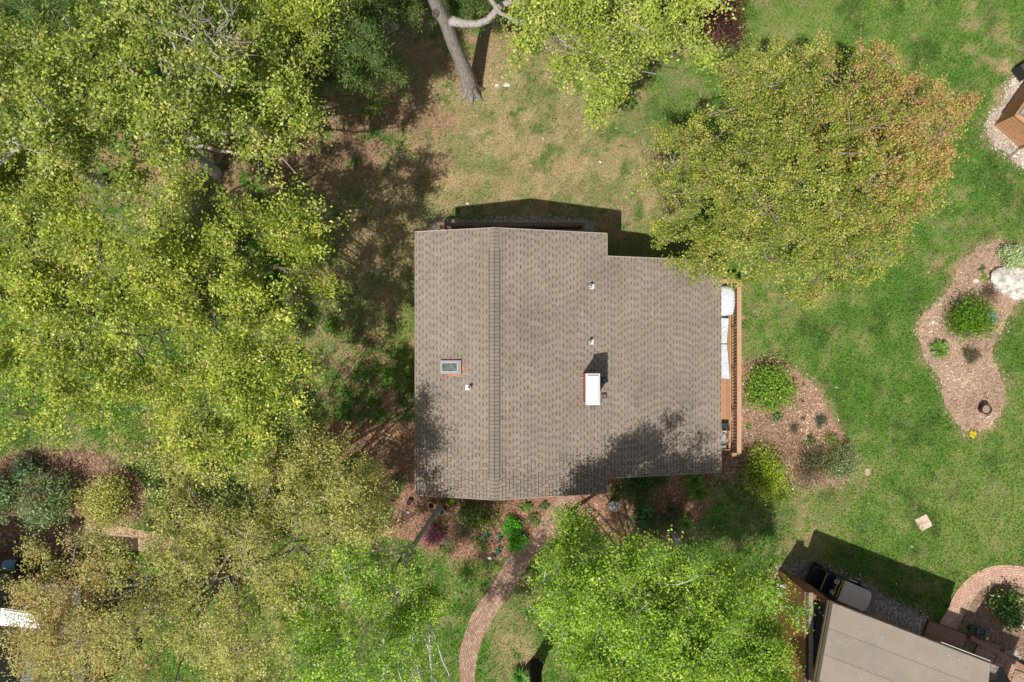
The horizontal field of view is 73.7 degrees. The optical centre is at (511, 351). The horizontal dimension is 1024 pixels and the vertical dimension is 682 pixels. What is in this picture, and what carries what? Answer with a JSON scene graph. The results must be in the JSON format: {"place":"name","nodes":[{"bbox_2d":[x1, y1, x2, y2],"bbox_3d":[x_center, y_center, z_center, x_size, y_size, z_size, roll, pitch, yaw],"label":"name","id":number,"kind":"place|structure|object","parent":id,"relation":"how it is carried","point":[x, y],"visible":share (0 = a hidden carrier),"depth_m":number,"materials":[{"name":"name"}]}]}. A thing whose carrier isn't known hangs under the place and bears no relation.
{"place":"outdoors","nodes":[
{"label":"outdoors","id":0,"kind":"place"},
{"bbox_2d":[64,524,207,558],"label":"paved path","id":1,"kind":"structure","parent":0,"point":[135,540],"depth_m":32.99,"materials":[{"name":"stone"}]},
{"bbox_2d":[0,0,1023,681],"bbox_3d":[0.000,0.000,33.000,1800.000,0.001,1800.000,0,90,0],"label":"ground","id":2,"kind":"structure","parent":0,"point":[448,176],"depth_m":33.00,"materials":[{"name":"plant"}]},
{"bbox_2d":[0,0,69,138],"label":"pine tree","id":3,"kind":"object","parent":2,"relation":"on","point":[26,12],"visible":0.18,"depth_m":26.30,"materials":[{"name":"green plant"}]},
{"bbox_2d":[0,553,93,580],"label":"timber terrace","id":4,"kind":"structure","parent":2,"relation":"on","point":[8,556],"depth_m":32.91,"materials":[{"name":"brown wood"}]},
{"bbox_2d":[1,559,22,570],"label":"rain barrel","id":5,"kind":"object","parent":4,"relation":"on","point":[10,565],"visible":0.87,"depth_m":32.40,"materials":[{"name":"plastic"}]},
{"bbox_2d":[0,565,119,681],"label":"garden shed","id":6,"kind":"structure","parent":2,"relation":"on","point":[4,665],"depth_m":29.98,"materials":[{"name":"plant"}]},
{"bbox_2d":[0,445,151,554],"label":"mulch bed","id":7,"kind":"object","parent":2,"relation":"on","point":[11,532],"visible":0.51,"depth_m":32.99,"materials":[{"name":"brown wood"}]},
{"bbox_2d":[0,474,26,528],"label":"rhododendron bush","id":8,"kind":"object","parent":7,"relation":"on","point":[4,502],"visible":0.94,"depth_m":32.05,"materials":[{"name":"green plant"}]},
{"bbox_2d":[6,449,50,485],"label":"rhododendron bush","id":9,"kind":"object","parent":7,"relation":"on","point":[22,466],"visible":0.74,"depth_m":32.39,"materials":[{"name":"green plant"}]},
{"bbox_2d":[5,457,86,537],"bbox_3d":[-21.881,6.837,31.929,3.434,2.168,3.791,0,90,0],"label":"rhododendron bush","id":10,"kind":"object","parent":7,"relation":"on","point":[46,497],"visible":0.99,"depth_m":31.82,"materials":[{"name":"green plant"}]},
{"bbox_2d":[65,467,137,537],"bbox_3d":[-19.200,7.058,31.967,3.551,2.083,3.394,0,90,0],"label":"olive bush","id":11,"kind":"object","parent":7,"relation":"on","point":[112,498],"visible":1,"depth_m":31.89,"materials":[{"name":"green plant"}]},
{"bbox_2d":[0,0,157,258],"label":"birch tree","id":12,"kind":"object","parent":2,"relation":"on","point":[52,118],"visible":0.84,"depth_m":21.94,"materials":[{"name":"green plant"}]},
{"bbox_2d":[6,0,172,87],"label":"pine tree","id":13,"kind":"object","parent":2,"relation":"on","point":[56,11],"visible":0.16,"depth_m":26.43,"materials":[{"name":"green plant"}]},
{"bbox_2d":[0,145,206,454],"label":"birch tree","id":14,"kind":"object","parent":2,"relation":"on","point":[31,303],"visible":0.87,"depth_m":22.73,"materials":[{"name":"green plant"}]},
{"bbox_2d":[36,155,357,487],"bbox_3d":[-10.385,-0.958,26.571,9.778,13.108,11.384,0,90,0],"label":"birch tree","id":15,"kind":"object","parent":2,"relation":"on","point":[182,312],"visible":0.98,"depth_m":22.60,"materials":[{"name":"green plant"}]},
{"bbox_2d":[50,0,346,213],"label":"birch tree","id":16,"kind":"object","parent":2,"relation":"on","point":[184,114],"visible":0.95,"depth_m":22.16,"materials":[{"name":"green plant"}]},
{"bbox_2d":[111,58,288,170],"bbox_3d":[-12.435,-9.676,29.261,7.199,7.726,4.562,-17,90,0],"label":"young tree","id":17,"kind":"object","parent":2,"relation":"on","point":[247,99],"visible":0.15,"depth_m":26.75,"materials":[{"name":"green plant"}]},
{"bbox_2d":[0,399,407,681],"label":"maple tree","id":18,"kind":"object","parent":2,"relation":"on","point":[190,579],"visible":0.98,"depth_m":24.91,"materials":[{"name":"green plant"}]},
{"bbox_2d":[148,0,261,134],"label":"bare tree","id":19,"kind":"object","parent":2,"relation":"on","point":[211,39],"visible":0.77,"depth_m":21.04,"materials":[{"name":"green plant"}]},
{"bbox_2d":[139,0,286,116],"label":"pine tree","id":20,"kind":"object","parent":2,"relation":"on","point":[159,73],"visible":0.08,"depth_m":28.00,"materials":[{"name":"green plant"}]},
{"bbox_2d":[198,0,364,58],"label":"broadleaf tree","id":21,"kind":"object","parent":2,"relation":"on","point":[308,12],"visible":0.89,"depth_m":23.47,"materials":[{"name":"green plant"}]},
{"bbox_2d":[268,0,413,123],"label":"pine tree","id":22,"kind":"object","parent":2,"relation":"on","point":[362,50],"visible":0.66,"depth_m":25.05,"materials":[{"name":"green plant"}]},
{"bbox_2d":[258,503,460,681],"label":"birch tree","id":23,"kind":"object","parent":2,"relation":"on","point":[398,576],"visible":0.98,"depth_m":24.16,"materials":[{"name":"green plant"}]},
{"bbox_2d":[391,22,399,31],"bbox_3d":[-5.666,-15.680,32.924,0.533,0.356,0.473,0,90,0],"label":"boulder","id":24,"kind":"object","parent":2,"relation":"on","point":[398,24],"visible":0.59,"depth_m":32.80,"materials":[{"name":"stone"}]},
{"bbox_2d":[352,0,505,36],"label":"pine tree","id":25,"kind":"object","parent":2,"relation":"on","point":[472,9],"visible":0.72,"depth_m":28.67,"materials":[{"name":"green plant"}]},
{"bbox_2d":[297,416,716,569],"bbox_3d":[-0.126,6.821,32.972,20.769,0.070,7.447,0,90,0],"label":"mulch bed","id":26,"kind":"object","parent":2,"relation":"on","point":[401,454],"visible":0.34,"depth_m":32.99,"materials":[{"name":"brown wood"}]},
{"bbox_2d":[305,431,340,463],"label":"shade plant","id":27,"kind":"object","parent":26,"relation":"on","point":[326,447],"visible":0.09,"depth_m":32.80,"materials":[{"name":"green plant"}]},
{"bbox_2d":[340,449,364,472],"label":"ground cover","id":28,"kind":"object","parent":26,"relation":"on","point":[352,461],"visible":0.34,"depth_m":32.85,"materials":[{"name":"green plant"}]},
{"bbox_2d":[372,503,393,531],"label":"shade plant","id":29,"kind":"object","parent":26,"relation":"on","point":[384,514],"visible":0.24,"depth_m":32.76,"materials":[{"name":"green plant"}]},
{"bbox_2d":[388,473,408,491],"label":"ground cover","id":30,"kind":"object","parent":26,"relation":"on","point":[399,483],"visible":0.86,"depth_m":32.82,"materials":[{"name":"green plant"}]},
{"bbox_2d":[415,522,448,549],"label":"azalea bush","id":31,"kind":"object","parent":26,"relation":"on","point":[430,535],"visible":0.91,"depth_m":32.59,"materials":[{"name":"pink plant"}]},
{"bbox_2d":[434,539,452,558],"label":"ground cover","id":32,"kind":"object","parent":26,"relation":"on","point":[444,549],"visible":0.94,"depth_m":32.84,"materials":[{"name":"green plant"}]},
{"bbox_2d":[445,498,454,506],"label":"plant","id":33,"kind":"object","parent":26,"relation":"on","point":[448,501],"visible":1,"depth_m":32.82,"materials":[{"name":"green plant"}]},
{"bbox_2d":[436,506,483,553],"bbox_3d":[-2.364,8.655,32.544,2.486,0.932,2.522,0,90,0],"label":"azalea bush","id":34,"kind":"object","parent":26,"relation":"on","point":[461,530],"visible":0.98,"depth_m":32.65,"materials":[{"name":"green plant"}]},
{"bbox_2d":[454,499,480,522],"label":"leafy bush","id":35,"kind":"object","parent":26,"relation":"on","point":[467,515],"visible":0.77,"depth_m":32.66,"materials":[{"name":"green plant"}]},
{"bbox_2d":[467,534,490,555],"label":"ground cover","id":36,"kind":"object","parent":26,"relation":"on","point":[481,542],"visible":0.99,"depth_m":32.83,"materials":[{"name":"green plant"}]},
{"bbox_2d":[457,499,502,536],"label":"open bush","id":37,"kind":"object","parent":26,"relation":"on","point":[483,519],"visible":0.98,"depth_m":32.45,"materials":[{"name":"green plant"}]},
{"bbox_2d":[501,515,523,540],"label":"fern bush","id":38,"kind":"object","parent":26,"relation":"on","point":[511,526],"visible":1,"depth_m":32.57,"materials":[{"name":"green plant"}]},
{"bbox_2d":[505,532,533,554],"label":"fern bush","id":39,"kind":"object","parent":26,"relation":"on","point":[518,541],"visible":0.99,"depth_m":32.56,"materials":[{"name":"green plant"}]},
{"bbox_2d":[518,499,533,513],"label":"plant","id":40,"kind":"object","parent":26,"relation":"on","point":[528,507],"visible":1,"depth_m":32.79,"materials":[{"name":"green plant"}]},
{"bbox_2d":[526,513,540,527],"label":"ground cover","id":41,"kind":"object","parent":26,"relation":"on","point":[535,521],"visible":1,"depth_m":32.82,"materials":[{"name":"green plant"}]},
{"bbox_2d":[539,500,548,510],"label":"plant","id":42,"kind":"object","parent":26,"relation":"on","point":[543,505],"visible":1,"depth_m":32.84,"materials":[{"name":"green plant"}]},
{"bbox_2d":[608,500,618,511],"bbox_3d":[4.821,7.348,32.699,0.520,0.598,0.512,0,90,0],"label":"garden urn","id":43,"kind":"object","parent":26,"relation":"on","point":[613,505],"visible":1,"depth_m":32.43,"materials":[{"name":"stone"}]},
{"bbox_2d":[608,480,629,501],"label":"ground cover","id":44,"kind":"object","parent":26,"relation":"on","point":[617,493],"visible":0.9,"depth_m":32.83,"materials":[{"name":"green plant"}]},
{"bbox_2d":[613,476,664,511],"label":"holly bush","id":45,"kind":"object","parent":26,"relation":"on","point":[639,485],"visible":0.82,"depth_m":32.39,"materials":[{"name":"green plant"}]},
{"bbox_2d":[629,499,662,536],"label":"rhododendron bush","id":46,"kind":"object","parent":26,"relation":"on","point":[642,517],"visible":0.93,"depth_m":32.44,"materials":[{"name":"green plant"}]},
{"bbox_2d":[643,524,665,546],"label":"ground cover","id":47,"kind":"object","parent":26,"relation":"on","point":[654,534],"visible":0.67,"depth_m":32.82,"materials":[{"name":"green plant"}]},
{"bbox_2d":[649,475,668,490],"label":"ground cover","id":48,"kind":"object","parent":26,"relation":"on","point":[659,481],"visible":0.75,"depth_m":32.81,"materials":[{"name":"green plant"}]},
{"bbox_2d":[658,498,686,530],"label":"leafy bush","id":49,"kind":"object","parent":26,"relation":"on","point":[671,513],"visible":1,"depth_m":32.65,"materials":[{"name":"green plant"}]},
{"bbox_2d":[677,513,694,532],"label":"daylily clump","id":50,"kind":"object","parent":26,"relation":"on","point":[687,523],"visible":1,"depth_m":32.71,"materials":[{"name":"green plant"}]},
{"bbox_2d":[682,473,706,491],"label":"daylily clump","id":51,"kind":"object","parent":26,"relation":"on","point":[693,478],"visible":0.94,"depth_m":32.66,"materials":[{"name":"green plant"}]},
{"bbox_2d":[683,481,711,505],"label":"daylily clump","id":52,"kind":"object","parent":26,"relation":"on","point":[700,494],"visible":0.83,"depth_m":32.65,"materials":[{"name":"green plant"}]},
{"bbox_2d":[2,8,1020,669],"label":"fallen leaves","id":53,"kind":"object","parent":2,"relation":"on","point":[448,200],"visible":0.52,"depth_m":32.94,"materials":[{"name":"brown plant"}]},
{"bbox_2d":[428,210,599,231],"bbox_3d":[0.026,-5.621,32.968,8.477,0.071,2.486,0,90,0],"label":"gravel strip","id":54,"kind":"object","parent":2,"relation":"on","point":[588,228],"visible":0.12,"depth_m":32.97,"materials":[{"name":"gravel"}]},
{"bbox_2d":[436,222,583,231],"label":"balcony deck","id":55,"kind":"structure","parent":54,"relation":"on","point":[578,228],"depth_m":31.98,"materials":[{"name":"brown wood"}]},
{"bbox_2d":[509,667,529,681],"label":"iris clump","id":56,"kind":"object","parent":2,"relation":"on","point":[518,676],"visible":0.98,"depth_m":32.60,"materials":[{"name":"green plant"}]},
{"bbox_2d":[527,658,542,681],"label":"dead trunk","id":57,"kind":"object","parent":2,"relation":"on","point":[534,666],"visible":1,"depth_m":32.01,"materials":[{"name":"wood"}]},
{"bbox_2d":[415,227,720,499],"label":"house","id":58,"kind":"structure","parent":2,"relation":"on","point":[483,431],"depth_m":28.39,"materials":[{"name":"brown"}]},
{"bbox_2d":[428,0,743,137],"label":"oak tree","id":59,"kind":"object","parent":2,"relation":"on","point":[539,16],"visible":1,"depth_m":23.43,"materials":[{"name":"green plant"}]},
{"bbox_2d":[515,495,719,681],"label":"birch tree","id":60,"kind":"object","parent":2,"relation":"on","point":[596,575],"visible":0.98,"depth_m":22.27,"materials":[{"name":"green plant"}]},
{"bbox_2d":[503,538,767,681],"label":"birch tree","id":61,"kind":"object","parent":2,"relation":"on","point":[609,668],"visible":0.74,"depth_m":23.23,"materials":[{"name":"green plant"}]},
{"bbox_2d":[653,0,755,58],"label":"japanese maple","id":62,"kind":"object","parent":2,"relation":"on","point":[719,25],"visible":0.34,"depth_m":29.67,"materials":[{"name":"red plant"}]},
{"bbox_2d":[666,530,823,681],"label":"birch tree","id":63,"kind":"object","parent":2,"relation":"on","point":[767,657],"visible":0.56,"depth_m":25.08,"materials":[{"name":"green plant"}]},
{"bbox_2d":[712,351,859,495],"bbox_3d":[13.041,3.493,32.971,7.636,0.066,7.082,0,90,0],"label":"mulch bed","id":64,"kind":"object","parent":2,"relation":"on","point":[769,431],"visible":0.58,"depth_m":32.98,"materials":[{"name":"brown wood"}]},
{"bbox_2d":[721,279,740,455],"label":"cedar deck","id":65,"kind":"structure","parent":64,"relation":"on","point":[726,409],"depth_m":32.35,"materials":[{"name":"wood"}]},
{"bbox_2d":[721,318,728,342],"bbox_3d":[9.852,-0.998,32.365,0.716,0.430,1.218,0,90,0],"label":"patio lounger","id":66,"kind":"object","parent":65,"relation":"on","point":[724,327],"visible":0.46,"depth_m":32.15,"materials":[{"name":"fabric"}]},
{"bbox_2d":[721,423,728,428],"bbox_3d":[9.700,3.520,32.409,1.070,0.342,0.280,0,90,0],"label":"side table","id":67,"kind":"object","parent":65,"relation":"on","point":[724,425],"visible":0.36,"depth_m":32.24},
{"bbox_2d":[721,344,729,378],"bbox_3d":[9.877,0.471,32.365,0.766,0.430,1.620,0,90,0],"label":"patio lounger","id":68,"kind":"object","parent":65,"relation":"on","point":[724,365],"visible":0.48,"depth_m":32.15,"materials":[{"name":"fabric"}]},
{"bbox_2d":[721,430,729,449],"bbox_3d":[9.635,4.173,32.292,1.230,0.574,0.905,0,90,0],"label":"outdoor sofa","id":69,"kind":"object","parent":65,"relation":"on","point":[725,446],"visible":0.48,"depth_m":32.13,"materials":[{"name":"brown wood"}]},
{"bbox_2d":[721,433,727,444],"bbox_3d":[9.930,4.120,32.180,0.460,0.159,0.455,-26,90,0],"label":"pillow","id":70,"kind":"object","parent":69,"relation":"on","point":[724,438],"visible":0.66,"depth_m":32.13,"materials":[{"name":"fabric"}]},
{"bbox_2d":[721,286,734,315],"bbox_3d":[9.921,-2.380,32.064,0.923,1.031,1.434,0,90,0],"label":"covered grill","id":71,"kind":"object","parent":65,"relation":"on","point":[727,303],"visible":0.61,"depth_m":31.60,"materials":[{"name":"fabric"}]},
{"bbox_2d":[732,437,794,508],"bbox_3d":[11.857,5.788,32.248,2.937,1.523,3.461,0,90,0],"label":"spirea bush","id":72,"kind":"object","parent":64,"relation":"on","point":[761,474],"visible":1,"depth_m":32.18,"materials":[{"name":"green plant"}]},
{"bbox_2d":[741,357,801,418],"bbox_3d":[12.293,1.690,32.276,3.156,1.516,3.116,0,90,0],"label":"azalea bush","id":73,"kind":"object","parent":64,"relation":"on","point":[769,391],"visible":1,"depth_m":32.23,"materials":[{"name":"green plant"}]},
{"bbox_2d":[770,411,784,423],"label":"plant","id":74,"kind":"object","parent":64,"relation":"on","point":[777,419],"visible":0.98,"depth_m":32.78,"materials":[{"name":"green plant"}]},
{"bbox_2d":[788,422,800,434],"bbox_3d":[13.576,3.698,32.816,0.591,0.386,0.717,-37,90,0],"label":"dwarf spruce","id":75,"kind":"object","parent":64,"relation":"on","point":[792,428],"visible":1,"depth_m":32.83,"materials":[{"name":"green plant"}]},
{"bbox_2d":[806,437,818,446],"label":"plant","id":76,"kind":"object","parent":64,"relation":"on","point":[811,439],"visible":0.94,"depth_m":32.68,"materials":[{"name":"green plant"}]},
{"bbox_2d":[785,434,852,498],"bbox_3d":[14.273,5.325,32.464,3.515,1.105,2.768,-39,90,0],"label":"straggly bush","id":77,"kind":"object","parent":64,"relation":"on","point":[811,466],"visible":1,"depth_m":32.58,"materials":[{"name":"green plant"}]},
{"bbox_2d":[815,415,828,428],"bbox_3d":[14.869,3.333,32.743,0.805,0.531,0.786,-30,90,0],"label":"dwarf spruce","id":78,"kind":"object","parent":64,"relation":"on","point":[822,420],"visible":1,"depth_m":32.74,"materials":[{"name":"green plant"}]},
{"bbox_2d":[823,432,839,448],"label":"plant","id":79,"kind":"object","parent":64,"relation":"on","point":[831,439],"visible":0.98,"depth_m":32.79,"materials":[{"name":"green plant"}]},
{"bbox_2d":[821,436,866,487],"bbox_3d":[15.697,5.225,32.365,2.095,1.289,2.498,0,90,0],"label":"variegated bush","id":80,"kind":"object","parent":64,"relation":"on","point":[847,465],"visible":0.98,"depth_m":32.35,"materials":[{"name":"green plant"}]},
{"bbox_2d":[625,27,987,310],"bbox_3d":[11.095,-6.776,28.016,12.484,10.412,11.206,23,90,0],"label":"maple tree","id":81,"kind":"object","parent":2,"relation":"on","point":[786,135],"visible":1,"depth_m":25.13,"materials":[{"name":"green plant"}]},
{"bbox_2d":[769,555,929,634],"bbox_3d":[16.486,11.920,32.969,8.538,0.069,2.628,21,90,0],"label":"gravel strip","id":82,"kind":"object","parent":2,"relation":"on","point":[887,610],"visible":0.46,"depth_m":32.97,"materials":[{"name":"gravel"}]},
{"bbox_2d":[805,562,870,610],"bbox_3d":[15.473,11.148,32.484,2.907,1.028,1.225,23,90,0],"label":"utility cart","id":83,"kind":"object","parent":82,"relation":"on","point":[854,593],"visible":0.92,"depth_m":32.03,"materials":[{"name":"plastic"}]},
{"bbox_2d":[778,569,1009,681],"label":"neighbour house","id":84,"kind":"structure","parent":2,"relation":"on","point":[841,643],"depth_m":28.48,"materials":[{"name":"brown"}]},
{"bbox_2d":[914,513,932,530],"bbox_3d":[19.877,8.250,32.970,0.620,0.060,0.660,-28,90,0],"label":"stepping stone","id":85,"kind":"object","parent":2,"relation":"on","point":[924,520],"visible":1,"depth_m":32.94,"materials":[{"name":"stone"}]},
{"bbox_2d":[921,619,966,648],"bbox_3d":[20.789,13.854,32.945,2.017,0.130,1.253,21,90,0],"label":"timber landing","id":86,"kind":"object","parent":2,"relation":"on","point":[939,632],"visible":0.62,"depth_m":32.88,"materials":[{"name":"brown wood"}]},
{"bbox_2d":[911,237,1023,438],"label":"mulch bed","id":87,"kind":"object","parent":2,"relation":"on","point":[966,393],"visible":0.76,"depth_m":32.99,"materials":[{"name":"brown wood"}]},
{"bbox_2d":[930,339,949,358],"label":"spiky plant","id":88,"kind":"object","parent":87,"relation":"on","point":[939,348],"visible":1,"depth_m":32.70,"materials":[{"name":"green plant"}]},
{"bbox_2d":[966,428,977,440],"bbox_3d":[22.274,3.999,32.951,0.571,0.166,0.573,-33,90,0],"label":"daffodil patch","id":89,"kind":"object","parent":87,"relation":"on","point":[972,434],"visible":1,"depth_m":32.91,"materials":[{"name":"yellow plant"}]},
{"bbox_2d":[940,288,1005,344],"bbox_3d":[21.700,-1.611,32.213,3.015,1.593,2.805,-38,90,0],"label":"evergreen bush","id":90,"kind":"object","parent":87,"relation":"on","point":[969,319],"visible":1,"depth_m":32.08,"materials":[{"name":"green plant"}]},
{"bbox_2d":[961,348,984,365],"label":"heather bush","id":91,"kind":"object","parent":87,"relation":"on","point":[970,356],"visible":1,"depth_m":32.67,"materials":[{"name":"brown plant"}]},
{"bbox_2d":[977,404,991,414],"bbox_3d":[22.662,2.759,32.783,0.509,0.431,0.505,0,90,0],"label":"barrel planter","id":92,"kind":"object","parent":87,"relation":"on","point":[985,409],"visible":1,"depth_m":32.63,"materials":[{"name":"brown wood"}]},
{"bbox_2d":[979,283,1002,304],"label":"barberry bush","id":93,"kind":"object","parent":87,"relation":"on","point":[989,292],"visible":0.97,"depth_m":32.72,"materials":[{"name":"brown plant"}]},
{"bbox_2d":[989,266,1023,300],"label":"boulder","id":94,"kind":"object","parent":87,"relation":"on","point":[1009,282],"visible":0.96,"depth_m":32.65,"materials":[{"name":"stone"}]},
{"bbox_2d":[995,242,1023,269],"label":"variegated bush","id":95,"kind":"object","parent":87,"relation":"on","point":[1014,256],"visible":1,"depth_m":32.44,"materials":[{"name":"green plant"}]},
{"bbox_2d":[956,580,1023,664],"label":"mulch bed","id":96,"kind":"object","parent":2,"relation":"on","point":[1002,637],"visible":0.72,"depth_m":32.99,"materials":[{"name":"brown wood"}]},
{"bbox_2d":[967,625,983,632],"bbox_3d":[22.264,13.391,32.804,0.594,0.388,0.279,23,90,0],"label":"watering can","id":97,"kind":"object","parent":96,"relation":"on","point":[971,628],"visible":1,"depth_m":32.78,"materials":[{"name":"paint"}]},
{"bbox_2d":[975,627,986,637],"bbox_3d":[22.533,13.484,32.869,0.460,0.258,0.460,0,90,0],"label":"bucket","id":98,"kind":"object","parent":96,"relation":"on","point":[977,632],"visible":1,"depth_m":32.84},
{"bbox_2d":[967,633,1023,669],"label":"retaining wall","id":99,"kind":"structure","parent":96,"relation":"on","point":[996,651],"depth_m":32.63,"materials":[{"name":"brown wood"}]},
{"bbox_2d":[985,584,1023,634],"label":"broadleaf bush","id":100,"kind":"object","parent":96,"relation":"on","point":[1010,614],"visible":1,"depth_m":32.24,"materials":[{"name":"green plant"}]},
{"bbox_2d":[1003,648,1020,658],"bbox_3d":[24.108,14.680,32.956,1.034,0.124,0.683,0,90,0],"label":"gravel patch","id":101,"kind":"object","parent":96,"relation":"on","point":[1010,652],"visible":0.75,"depth_m":32.95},
{"bbox_2d":[973,638,1023,681],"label":"brick steps","id":102,"kind":"structure","parent":2,"relation":"on","point":[1013,672],"depth_m":32.85,"materials":[{"name":"brick"}]},
{"bbox_2d":[980,72,1023,173],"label":"gravel strip","id":103,"kind":"object","parent":2,"relation":"on","point":[1003,140],"visible":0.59,"depth_m":32.97,"materials":[{"name":"gravel"}]},
{"bbox_2d":[1011,62,1023,81],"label":"storage bin","id":104,"kind":"object","parent":103,"relation":"on","point":[1018,71],"visible":1,"depth_m":32.71,"materials":[{"name":"plastic"}]},
{"bbox_2d":[994,83,1023,159],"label":"neighbour building","id":105,"kind":"structure","parent":2,"relation":"on","point":[1009,123],"depth_m":32.40,"materials":[{"name":"brown"}]},
{"bbox_2d":[458,495,578,681],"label":"brick path","id":106,"kind":"structure","parent":0,"point":[514,567],"depth_m":32.95,"materials":[{"name":"brick"}]},
{"bbox_2d":[940,565,1023,637],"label":"paved path","id":107,"kind":"structure","parent":0,"point":[964,593],"depth_m":32.98,"materials":[{"name":"brick"}]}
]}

